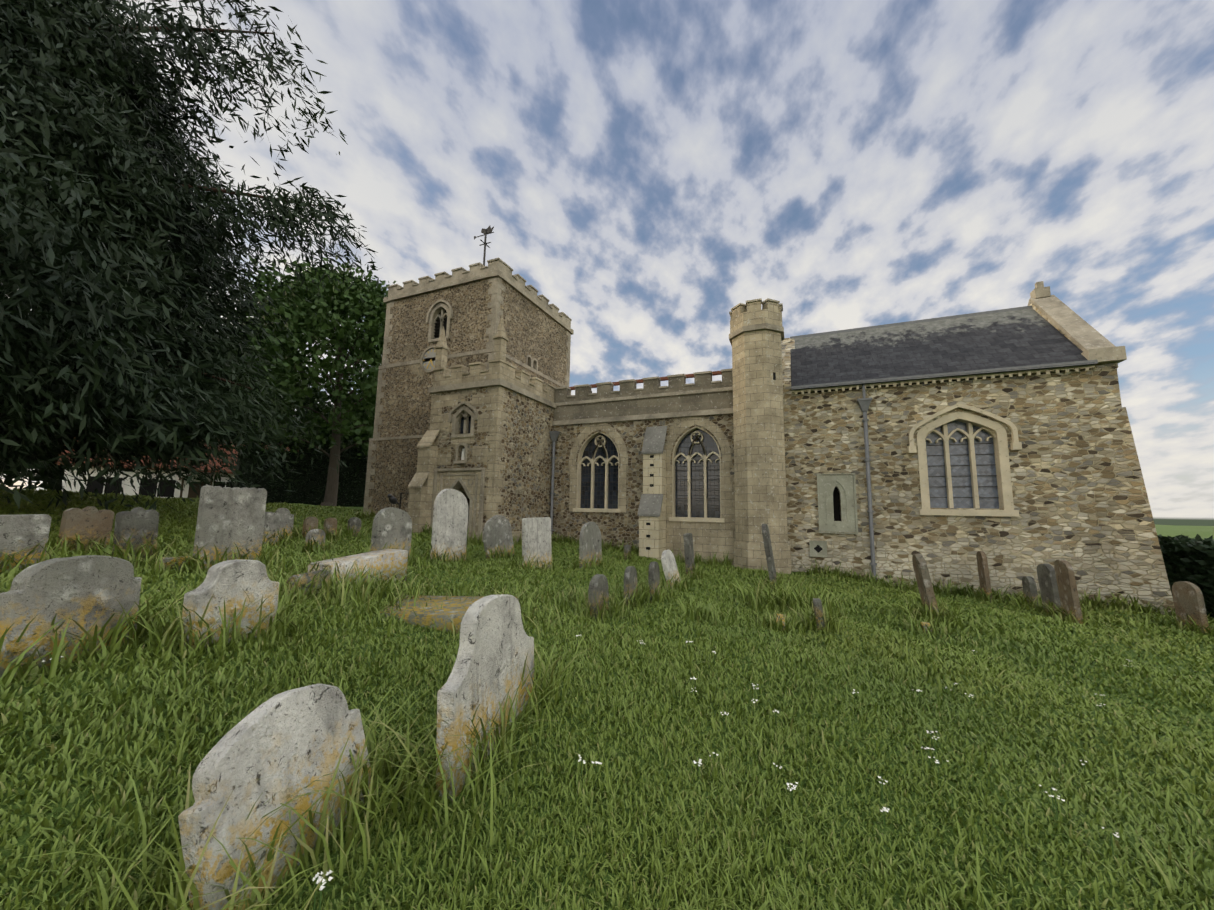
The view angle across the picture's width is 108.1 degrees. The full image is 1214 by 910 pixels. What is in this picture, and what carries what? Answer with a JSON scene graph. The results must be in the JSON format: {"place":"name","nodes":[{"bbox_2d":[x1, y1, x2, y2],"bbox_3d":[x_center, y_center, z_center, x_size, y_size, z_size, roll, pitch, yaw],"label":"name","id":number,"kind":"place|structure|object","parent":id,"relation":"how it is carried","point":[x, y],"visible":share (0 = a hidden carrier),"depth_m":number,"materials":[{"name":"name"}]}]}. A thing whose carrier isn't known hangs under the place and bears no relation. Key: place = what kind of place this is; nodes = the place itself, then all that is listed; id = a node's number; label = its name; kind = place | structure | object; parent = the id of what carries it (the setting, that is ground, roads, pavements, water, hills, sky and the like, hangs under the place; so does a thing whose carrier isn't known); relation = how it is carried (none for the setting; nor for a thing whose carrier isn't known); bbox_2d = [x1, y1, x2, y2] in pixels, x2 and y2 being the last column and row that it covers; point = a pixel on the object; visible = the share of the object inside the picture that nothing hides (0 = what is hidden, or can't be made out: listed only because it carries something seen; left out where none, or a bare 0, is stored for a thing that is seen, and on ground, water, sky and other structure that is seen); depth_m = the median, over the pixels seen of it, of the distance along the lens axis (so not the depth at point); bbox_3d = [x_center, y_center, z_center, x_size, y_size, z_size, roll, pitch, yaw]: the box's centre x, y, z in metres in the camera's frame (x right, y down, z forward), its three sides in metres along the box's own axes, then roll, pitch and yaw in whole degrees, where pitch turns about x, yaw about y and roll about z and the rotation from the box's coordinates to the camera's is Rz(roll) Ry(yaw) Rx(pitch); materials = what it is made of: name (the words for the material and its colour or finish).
{"place":"outdoors","nodes":[
{"label":"outdoors","id":0,"kind":"place"},
{"bbox_2d":[399,493,408,508],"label":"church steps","id":1,"kind":"structure","parent":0,"point":[400,499],"depth_m":17.23,"materials":[{"name":"brown stone"}]},
{"bbox_2d":[0,483,1213,909],"bbox_3d":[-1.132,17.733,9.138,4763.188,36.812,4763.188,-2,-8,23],"label":"terrain","id":2,"kind":"structure","parent":0,"point":[1162,530],"depth_m":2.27,"materials":[{"name":"green plant"}]},
{"bbox_2d":[0,514,51,572],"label":"headstone","id":3,"kind":"object","parent":2,"relation":"on","point":[18,533],"visible":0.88,"depth_m":4.36,"materials":[{"name":"grey stone"}]},
{"bbox_2d":[0,433,64,485],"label":"house","id":4,"kind":"structure","parent":2,"relation":"on","point":[10,480],"depth_m":29.95,"materials":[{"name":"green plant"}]},
{"bbox_2d":[20,453,64,490],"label":"house","id":5,"kind":"structure","parent":2,"relation":"on","point":[37,477],"depth_m":39.84,"materials":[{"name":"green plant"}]},
{"bbox_2d":[0,555,141,677],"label":"headstone","id":6,"kind":"object","parent":2,"relation":"on","point":[83,589],"visible":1,"depth_m":2.48,"materials":[{"name":"grey stone"}]},
{"bbox_2d":[57,506,114,550],"bbox_3d":[-7.338,1.220,6.177,0.117,0.992,0.473,-3,-10,17],"label":"headstone","id":7,"kind":"object","parent":2,"relation":"on","point":[88,522],"visible":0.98,"depth_m":6.17,"materials":[{"name":"brown stone"}]},
{"bbox_2d":[112,507,158,559],"bbox_3d":[-5.691,1.126,5.308,0.118,0.982,0.358,-2,-5,16],"label":"headstone","id":8,"kind":"object","parent":2,"relation":"on","point":[137,522],"visible":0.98,"depth_m":5.29,"materials":[{"name":"grey stone"}]},
{"bbox_2d":[154,556,192,569],"bbox_3d":[-5.034,1.436,5.083,0.105,0.502,0.312,-2,-8,20],"label":"gravestone","id":9,"kind":"object","parent":2,"relation":"on","point":[168,559],"visible":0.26,"depth_m":5.08,"materials":[{"name":"grey stone"}]},
{"bbox_2d":[57,440,307,497],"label":"cottage","id":10,"kind":"structure","parent":2,"relation":"on","point":[187,491],"depth_m":30.70,"materials":[{"name":"white paint"}]},
{"bbox_2d":[0,0,380,514],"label":"yew tree","id":11,"kind":"object","parent":2,"relation":"on","point":[114,243],"visible":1,"depth_m":9.21,"materials":[{"name":"green plant"}]},
{"bbox_2d":[179,559,278,649],"bbox_3d":[-2.627,1.188,3.084,0.116,0.886,0.544,-3,-8,15],"label":"headstone","id":12,"kind":"object","parent":2,"relation":"on","point":[227,580],"visible":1,"depth_m":3.05,"materials":[{"name":"grey stone"}]},
{"bbox_2d":[193,485,266,569],"bbox_3d":[-4.810,1.097,5.620,0.082,1.382,0.736,-2,-8,17],"label":"headstone","id":13,"kind":"object","parent":2,"relation":"on","point":[227,517],"visible":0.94,"depth_m":5.58,"materials":[{"name":"grey stone"}]},
{"bbox_2d":[262,512,280,545],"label":"headstone","id":14,"kind":"object","parent":2,"relation":"on","point":[272,522],"visible":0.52,"depth_m":8.71,"materials":[{"name":"grey stone"}]},
{"bbox_2d":[178,684,374,909],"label":"headstone","id":15,"kind":"object","parent":2,"relation":"on","point":[296,738],"visible":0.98,"depth_m":1.56,"materials":[{"name":"grey stone"}]},
{"bbox_2d":[229,346,327,448],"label":"tree","id":16,"kind":"object","parent":2,"relation":"on","point":[315,401],"depth_m":43.69,"materials":[{"name":"green plant"}]},
{"bbox_2d":[275,508,293,538],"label":"headstone","id":17,"kind":"object","parent":2,"relation":"on","point":[286,518],"visible":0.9,"depth_m":10.25,"materials":[{"name":"grey stone"}]},
{"bbox_2d":[232,433,367,506],"bbox_3d":[-17.849,2.077,36.088,3.175,5.479,19.630,-6,-10,44],"label":"hedge","id":18,"kind":"object","parent":2,"relation":"on","point":[310,488],"visible":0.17,"depth_m":31.27,"materials":[{"name":"green plant"}]},
{"bbox_2d":[221,251,395,505],"bbox_3d":[-19.464,-4.759,31.364,16.265,17.584,16.642,-2,-8,23],"label":"broadleaf tree","id":19,"kind":"object","parent":2,"relation":"on","point":[325,315],"visible":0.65,"depth_m":26.68,"materials":[{"name":"green plant"}]},
{"bbox_2d":[285,569,332,597],"bbox_3d":[-2.970,1.469,4.436,0.092,0.597,0.413,-28,-17,17],"label":"gravestone","id":20,"kind":"object","parent":2,"relation":"on","point":[308,577],"visible":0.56,"depth_m":4.45,"materials":[{"name":"grey stone"}]},
{"bbox_2d":[302,517,317,538],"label":"headstone","id":21,"kind":"object","parent":2,"relation":"on","point":[311,521],"visible":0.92,"depth_m":10.60,"materials":[{"name":"stone"}]},
{"bbox_2d":[305,529,325,550],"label":"headstone","id":22,"kind":"object","parent":2,"relation":"on","point":[319,534],"visible":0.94,"depth_m":8.15,"materials":[{"name":"grey stone"}]},
{"bbox_2d":[323,518,336,536],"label":"headstone","id":23,"kind":"object","parent":2,"relation":"on","point":[330,524],"visible":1,"depth_m":11.10,"materials":[{"name":"brown stone"}]},
{"bbox_2d":[306,380,374,458],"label":"tree","id":24,"kind":"object","parent":2,"relation":"on","point":[341,427],"depth_m":46.35,"materials":[{"name":"green plant"}]},
{"bbox_2d":[347,517,361,535],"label":"headstone","id":25,"kind":"object","parent":2,"relation":"on","point":[354,522],"visible":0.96,"depth_m":12.24,"materials":[{"name":"grey stone"}]},
{"bbox_2d":[308,548,407,583],"bbox_3d":[-3.121,1.535,5.603,0.377,0.500,1.328,1,-4,14],"label":"stone body","id":26,"kind":"object","parent":2,"relation":"on","point":[392,560],"visible":0.4,"depth_m":5.61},
{"bbox_2d":[370,507,411,557],"bbox_3d":[-3.587,1.496,7.328,0.119,1.236,0.722,-5,-11,21],"label":"headstone","id":27,"kind":"object","parent":2,"relation":"on","point":[392,526],"visible":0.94,"depth_m":7.29,"materials":[{"name":"grey stone"}]},
{"bbox_2d":[387,494,399,506],"bbox_3d":[-3.607,0.776,7.442,0.104,0.236,0.443,1,-7,4],"label":"crow","id":28,"kind":"object","parent":27,"relation":"on","point":[392,499],"visible":0.98,"depth_m":7.37,"materials":[{"name":"black"}]},
{"bbox_2d":[430,489,467,560],"bbox_3d":[-3.259,1.634,9.150,0.102,1.852,0.969,-5,-12,20],"label":"headstone","id":29,"kind":"object","parent":2,"relation":"on","point":[450,521],"visible":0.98,"depth_m":9.10,"materials":[{"name":"grey stone"}]},
{"bbox_2d":[380,595,518,633],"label":"ledger slab","id":30,"kind":"structure","parent":2,"relation":"on","point":[441,618],"depth_m":4.42,"materials":[{"name":"beige stone"}]},
{"bbox_2d":[363,257,573,515],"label":"church tower","id":31,"kind":"structure","parent":2,"relation":"on","point":[402,412],"depth_m":19.40,"materials":[{"name":"beige stone"}]},
{"bbox_2d":[384,277,569,385],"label":"tower wall","id":32,"kind":"structure","parent":31,"relation":"on","point":[536,332],"depth_m":19.79,"materials":[{"name":"brown stone"}]},
{"bbox_2d":[420,226,537,372],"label":"church tower dressings","id":33,"kind":"structure","parent":31,"relation":"attached to","point":[435,321],"depth_m":19.47,"materials":[{"name":"beige stone"}]},
{"bbox_2d":[408,315,555,541],"bbox_3d":[-4.328,0.168,16.104,3.120,9.570,4.290,-2,-8,23],"label":"church porch","id":34,"kind":"object","parent":2,"relation":"on","point":[501,371],"depth_m":15.03,"materials":[{"name":"beige stone"}]},
{"bbox_2d":[430,393,494,539],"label":"church porch dressings","id":35,"kind":"structure","parent":34,"relation":"attached to","point":[471,481],"depth_m":14.67,"materials":[{"name":"beige stone"}]},
{"bbox_2d":[436,594,534,801],"bbox_3d":[-0.635,1.370,2.490,0.086,1.112,1.010,-5,-10,11],"label":"headstone","id":36,"kind":"object","parent":2,"relation":"on","point":[496,644],"visible":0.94,"depth_m":2.30,"materials":[{"name":"grey stone"}]},
{"bbox_2d":[483,515,514,558],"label":"headstone","id":37,"kind":"object","parent":2,"relation":"on","point":[497,530],"visible":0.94,"depth_m":10.75,"materials":[{"name":"grey stone"}]},
{"bbox_2d":[522,517,551,569],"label":"headstone","id":38,"kind":"object","parent":2,"relation":"on","point":[536,535],"visible":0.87,"depth_m":9.23,"materials":[{"name":"grey stone"}]},
{"bbox_2d":[42,634,1129,909],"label":"lawn flowers","id":39,"kind":"object","parent":2,"relation":"on","point":[318,880],"visible":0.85,"depth_m":2.32,"materials":[{"name":"white plant"}]},
{"bbox_2d":[579,522,601,569],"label":"headstone","id":40,"kind":"object","parent":2,"relation":"on","point":[590,541],"visible":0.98,"depth_m":10.39,"materials":[{"name":"grey stone"}]},
{"bbox_2d":[588,574,608,618],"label":"headstone","id":41,"kind":"object","parent":2,"relation":"on","point":[598,584],"visible":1,"depth_m":5.81,"materials":[{"name":"grey stone"}]},
{"bbox_2d":[0,508,1213,909],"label":"grass tufts","id":42,"kind":"object","parent":2,"relation":"on","point":[798,602],"visible":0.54,"depth_m":2.92,"materials":[{"name":"green plant"}]},
{"bbox_2d":[624,545,630,559],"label":"headstone","id":43,"kind":"object","parent":2,"relation":"on","point":[627,548],"visible":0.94,"depth_m":13.36,"materials":[{"name":"grey stone"}]},
{"bbox_2d":[624,566,637,606],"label":"headstone","id":44,"kind":"object","parent":2,"relation":"on","point":[630,579],"visible":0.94,"depth_m":6.70,"materials":[{"name":"grey stone"}]},
{"bbox_2d":[552,369,735,565],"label":"church nave","id":45,"kind":"structure","parent":2,"relation":"on","point":[703,394],"depth_m":15.79,"materials":[{"name":"beige stone"}]},
{"bbox_2d":[569,416,731,522],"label":"arched windows","id":46,"kind":"structure","parent":45,"relation":"in","point":[697,482],"depth_m":15.53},
{"bbox_2d":[648,562,659,599],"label":"headstone","id":47,"kind":"object","parent":2,"relation":"on","point":[653,574],"visible":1,"depth_m":7.04,"materials":[{"name":"grey stone"}]},
{"bbox_2d":[661,550,680,588],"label":"headstone","id":48,"kind":"object","parent":2,"relation":"on","point":[669,566],"visible":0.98,"depth_m":8.75,"materials":[{"name":"grey stone"}]},
{"bbox_2d":[683,533,694,577],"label":"headstone","id":49,"kind":"object","parent":2,"relation":"on","point":[688,549],"visible":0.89,"depth_m":10.20,"materials":[{"name":"grey stone"}]},
{"bbox_2d":[729,298,790,573],"bbox_3d":[4.913,-0.007,14.168,1.700,9.760,1.700,-2,-8,23],"label":"stair turret","id":50,"kind":"object","parent":2,"relation":"on","point":[756,336],"visible":0.85,"depth_m":13.65,"materials":[{"name":"stone"}]},
{"bbox_2d":[762,524,776,588],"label":"headstone","id":51,"kind":"object","parent":2,"relation":"on","point":[769,553],"visible":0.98,"depth_m":10.33,"materials":[{"name":"grey stone"}]},
{"bbox_2d":[776,614,784,630],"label":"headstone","id":52,"kind":"object","parent":2,"relation":"on","point":[782,618],"visible":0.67,"depth_m":5.94,"materials":[{"name":"beige stone"}]},
{"bbox_2d":[813,598,824,629],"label":"headstone","id":53,"kind":"object","parent":2,"relation":"on","point":[817,606],"visible":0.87,"depth_m":6.03,"materials":[{"name":"grey stone"}]},
{"bbox_2d":[912,553,938,615],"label":"headstone","id":54,"kind":"object","parent":2,"relation":"on","point":[923,580],"visible":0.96,"depth_m":7.47,"materials":[{"name":"grey stone"}]},
{"bbox_2d":[920,622,932,632],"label":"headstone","id":55,"kind":"object","parent":2,"relation":"on","point":[923,625],"visible":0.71,"depth_m":6.73,"materials":[{"name":"beige stone"}]},
{"bbox_2d":[782,281,1175,615],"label":"chancel","id":56,"kind":"structure","parent":2,"relation":"on","point":[1051,418],"depth_m":12.25,"materials":[{"name":"beige stone"}]},
{"bbox_2d":[549,384,876,578],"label":"drainpipes","id":57,"kind":"object","parent":56,"relation":"attached to","point":[864,402],"visible":0.9,"depth_m":13.04,"materials":[{"name":"grey metal"}]},
{"bbox_2d":[809,403,1021,556],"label":"window surrounds","id":58,"kind":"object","parent":56,"relation":"in","point":[963,460],"depth_m":12.40,"materials":[{"name":"beige stone"}]},
{"bbox_2d":[976,551,991,601],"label":"headstone","id":59,"kind":"object","parent":2,"relation":"on","point":[983,570],"visible":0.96,"depth_m":10.84,"materials":[{"name":"stone"}]},
{"bbox_2d":[1022,576,1038,608],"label":"headstone","id":60,"kind":"object","parent":2,"relation":"on","point":[1029,586],"visible":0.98,"depth_m":9.96,"materials":[{"name":"grey stone"}]},
{"bbox_2d":[1037,564,1060,612],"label":"headstone","id":61,"kind":"object","parent":2,"relation":"on","point":[1047,581],"visible":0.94,"depth_m":9.29,"materials":[{"name":"grey stone"}]},
{"bbox_2d":[1054,559,1082,623],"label":"headstone","id":62,"kind":"object","parent":2,"relation":"on","point":[1067,587],"visible":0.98,"depth_m":8.58,"materials":[{"name":"stone"}]},
{"bbox_2d":[1157,534,1213,617],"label":"hedge","id":63,"kind":"object","parent":2,"relation":"on","point":[1187,559],"visible":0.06,"depth_m":11.18,"materials":[{"name":"green plant"}]},
{"bbox_2d":[1172,581,1208,633],"bbox_3d":[11.512,3.170,8.676,0.083,1.317,0.613,-4,-8,21],"label":"headstone","id":64,"kind":"object","parent":2,"relation":"on","point":[1188,598],"visible":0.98,"depth_m":8.64,"materials":[{"name":"stone"}]},
{"bbox_2d":[0,0,1213,525],"label":"sky","id":65,"kind":"structure","parent":0,"point":[653,169],"materials":[{"name":"blue"}]}
]}

